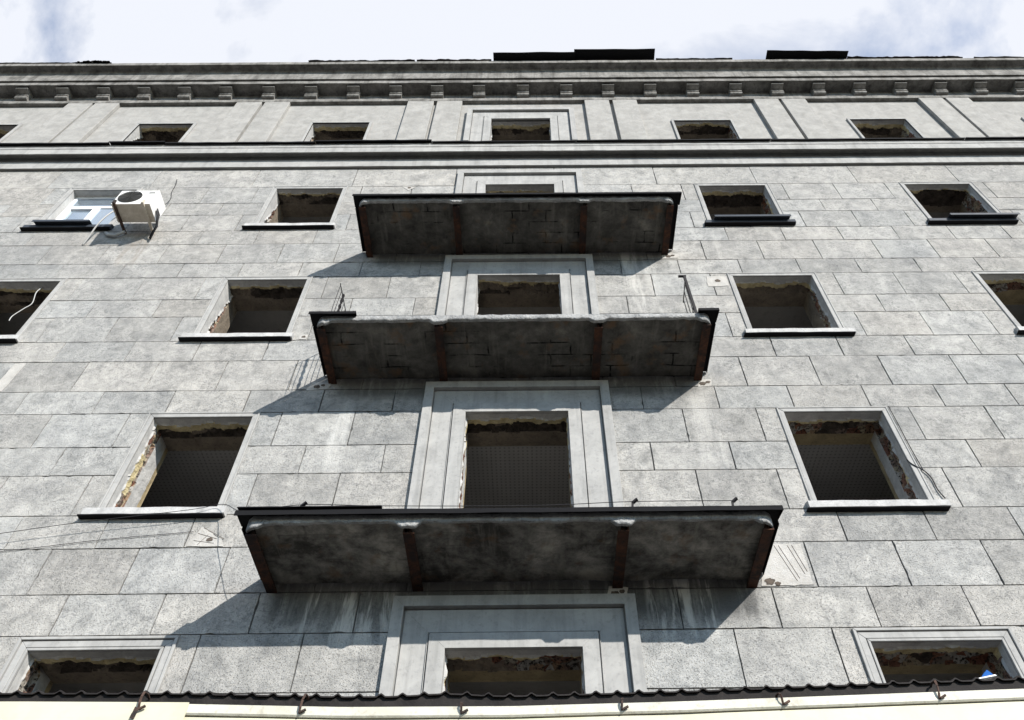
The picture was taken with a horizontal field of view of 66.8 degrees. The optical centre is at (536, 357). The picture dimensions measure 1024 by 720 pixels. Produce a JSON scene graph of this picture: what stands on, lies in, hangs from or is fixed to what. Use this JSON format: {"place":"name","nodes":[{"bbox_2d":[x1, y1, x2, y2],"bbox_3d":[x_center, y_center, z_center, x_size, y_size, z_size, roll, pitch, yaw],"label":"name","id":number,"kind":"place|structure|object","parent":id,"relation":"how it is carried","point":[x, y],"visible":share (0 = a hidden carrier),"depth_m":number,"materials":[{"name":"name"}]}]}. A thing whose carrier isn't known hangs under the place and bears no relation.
{"place":"outdoors","nodes":[
{"label":"outdoors","id":0,"kind":"place"},
{"bbox_2d":[0,676,1023,719],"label":"shop extension","id":1,"kind":"object","parent":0,"point":[994,698],"visible":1,"depth_m":3.48,"materials":[{"name":"beige paint"}]},
{"bbox_2d":[0,0,1023,62],"label":"sky","id":2,"kind":"structure","parent":0,"point":[31,31],"materials":[{"name":"white"}]},
{"label":"ground","id":3,"kind":"structure","parent":0,"visible":0},
{"bbox_2d":[0,48,1023,695],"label":"apartment building","id":4,"kind":"structure","parent":3,"relation":"on","point":[448,336],"depth_m":10.96,"materials":[{"name":"paint"}]},
{"bbox_2d":[0,124,22,142],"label":"window","id":5,"kind":"structure","parent":4,"relation":"in","point":[6,130],"depth_m":18.16,"materials":[{"name":"paint"}]},
{"bbox_2d":[8,287,42,320],"bbox_3d":[-8.325,-0.898,12.678,0.159,0.945,0.058,0,-51,0],"label":"cable","id":6,"kind":"object","parent":4,"relation":"hanging from","point":[27,306],"visible":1,"depth_m":12.65,"materials":[{"name":"white plastic"}]},
{"bbox_2d":[0,278,67,343],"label":"window","id":7,"kind":"structure","parent":4,"relation":"in","point":[15,295],"depth_m":13.05,"materials":[{"name":"paint"}]},
{"bbox_2d":[20,187,142,231],"bbox_3d":[-8.667,-2.683,15.097,1.645,1.715,0.798,0,-51,0],"label":"window","id":8,"kind":"structure","parent":4,"relation":"in","point":[81,209],"depth_m":15.11,"materials":[{"name":"paint"}]},
{"bbox_2d":[0,635,179,692],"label":"window","id":9,"kind":"structure","parent":4,"relation":"in","point":[49,661],"depth_m":7.86,"materials":[{"name":"paint"}]},
{"bbox_2d":[0,531,193,551],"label":"cable","id":10,"kind":"object","parent":4,"relation":"attached to","point":[96,540],"visible":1,"depth_m":8.83,"materials":[{"name":"black rubber"}]},
{"bbox_2d":[82,211,113,244],"bbox_3d":[-7.932,-2.521,14.393,0.313,1.455,0.297,19,-54,-15],"label":"cable","id":11,"kind":"object","parent":4,"relation":"hanging from","point":[98,223],"visible":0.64,"depth_m":14.08,"materials":[{"name":"white plastic"}]},
{"bbox_2d":[104,191,165,239],"bbox_3d":[-7.367,-2.589,14.110,1.105,0.802,0.668,0,-51,0],"label":"air conditioner","id":12,"kind":"object","parent":4,"relation":"attached to","point":[149,207],"visible":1,"depth_m":14.01,"materials":[{"name":"white metal"}]},
{"bbox_2d":[120,122,196,141],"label":"window","id":13,"kind":"structure","parent":4,"relation":"in","point":[167,132],"depth_m":18.23,"materials":[{"name":"paint"}]},
{"bbox_2d":[77,412,260,519],"bbox_3d":[-4.506,1.532,9.956,1.699,1.811,0.723,0,-51,0],"label":"window","id":14,"kind":"structure","parent":4,"relation":"in","point":[187,431],"depth_m":10.24,"materials":[{"name":"paint"}]},
{"bbox_2d":[178,276,312,341],"bbox_3d":[-4.542,-0.587,12.562,1.699,1.770,0.723,0,-51,0],"label":"window","id":15,"kind":"structure","parent":4,"relation":"in","point":[240,293],"depth_m":13.02,"materials":[{"name":"paint"}]},
{"bbox_2d":[242,186,347,229],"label":"window","id":16,"kind":"structure","parent":4,"relation":"in","point":[287,201],"depth_m":15.61,"materials":[{"name":"paint"}]},
{"bbox_2d":[301,121,372,143],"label":"window","id":17,"kind":"structure","parent":4,"relation":"in","point":[339,130],"depth_m":18.27,"materials":[{"name":"paint"}]},
{"bbox_2d":[0,500,730,533],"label":"cable","id":18,"kind":"object","parent":4,"relation":"attached to","point":[382,505],"visible":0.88,"depth_m":8.00,"materials":[{"name":"black rubber"}]},
{"bbox_2d":[379,593,646,695],"bbox_3d":[-0.221,3.444,7.602,2.550,2.115,0.705,0,-51,0],"label":"window","id":19,"kind":"structure","parent":4,"relation":"in","point":[596,638],"depth_m":7.94,"materials":[{"name":"paint"}]},
{"bbox_2d":[407,380,623,508],"bbox_3d":[-0.252,1.591,9.881,2.550,3.150,0.705,0,-51,0],"label":"window","id":20,"kind":"structure","parent":4,"relation":"in","point":[497,413],"depth_m":10.42,"materials":[{"name":"paint"}]},
{"bbox_2d":[436,254,599,315],"bbox_3d":[-0.288,-0.536,12.497,2.550,3.115,0.705,0,-51,0],"label":"window","id":21,"kind":"structure","parent":4,"relation":"in","point":[567,282],"depth_m":13.15,"materials":[{"name":"paint"}]},
{"bbox_2d":[455,169,583,192],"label":"window","id":22,"kind":"structure","parent":4,"relation":"in","point":[552,180],"depth_m":15.75,"materials":[{"name":"paint"}]},
{"bbox_2d":[463,107,577,140],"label":"window","id":23,"kind":"structure","parent":4,"relation":"in","point":[508,123],"depth_m":18.36,"materials":[{"name":"paint"}]},
{"bbox_2d":[671,119,741,138],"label":"window","id":24,"kind":"structure","parent":4,"relation":"in","point":[683,128],"depth_m":18.37,"materials":[{"name":"paint"}]},
{"bbox_2d":[694,183,795,226],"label":"window","id":25,"kind":"structure","parent":4,"relation":"in","point":[758,204],"depth_m":15.65,"materials":[{"name":"paint"}]},
{"bbox_2d":[726,272,855,337],"bbox_3d":[3.983,-0.659,12.618,1.695,1.769,0.723,0,-51,0],"label":"window","id":26,"kind":"structure","parent":4,"relation":"in","point":[750,289],"depth_m":13.08,"materials":[{"name":"paint"}]},
{"bbox_2d":[776,406,950,512],"bbox_3d":[4.018,1.460,10.012,1.695,1.812,0.723,0,-51,0],"label":"window","id":27,"kind":"structure","parent":4,"relation":"in","point":[849,425],"depth_m":10.31,"materials":[{"name":"paint"}]},
{"bbox_2d":[846,118,925,137],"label":"window","id":28,"kind":"structure","parent":4,"relation":"in","point":[864,127],"depth_m":18.35,"materials":[{"name":"paint"}]},
{"bbox_2d":[888,406,922,468],"bbox_3d":[4.787,1.026,10.077,0.021,1.160,0.012,0,-51,0],"label":"cable","id":29,"kind":"object","parent":4,"relation":"hanging from","point":[905,437],"visible":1,"depth_m":10.08,"materials":[{"name":"grey plastic"}]},
{"bbox_2d":[907,459,945,497],"bbox_3d":[4.774,1.481,9.518,0.224,0.644,0.020,-2,-51,1],"label":"cable","id":30,"kind":"object","parent":4,"relation":"attached to","point":[930,477],"visible":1,"depth_m":9.53,"materials":[{"name":"grey plastic"}]},
{"bbox_2d":[851,626,1023,682],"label":"window","id":31,"kind":"structure","parent":4,"relation":"in","point":[928,650],"depth_m":7.91,"materials":[{"name":"paint"}]},
{"bbox_2d":[898,181,1019,224],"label":"window","id":32,"kind":"structure","parent":4,"relation":"in","point":[964,198],"depth_m":15.66,"materials":[{"name":"paint"}]},
{"bbox_2d":[980,670,996,679],"bbox_3d":[4.447,3.542,7.238,0.190,1.330,0.130,0,-51,0],"label":"plastic scrap","id":33,"kind":"object","parent":4,"relation":"on","point":[987,674],"visible":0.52,"depth_m":7.66,"materials":[{"name":"blue plastic"}]},
{"bbox_2d":[971,270,1023,334],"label":"window","id":34,"kind":"structure","parent":4,"relation":"in","point":[1006,287],"depth_m":13.15,"materials":[{"name":"paint"}]}
]}

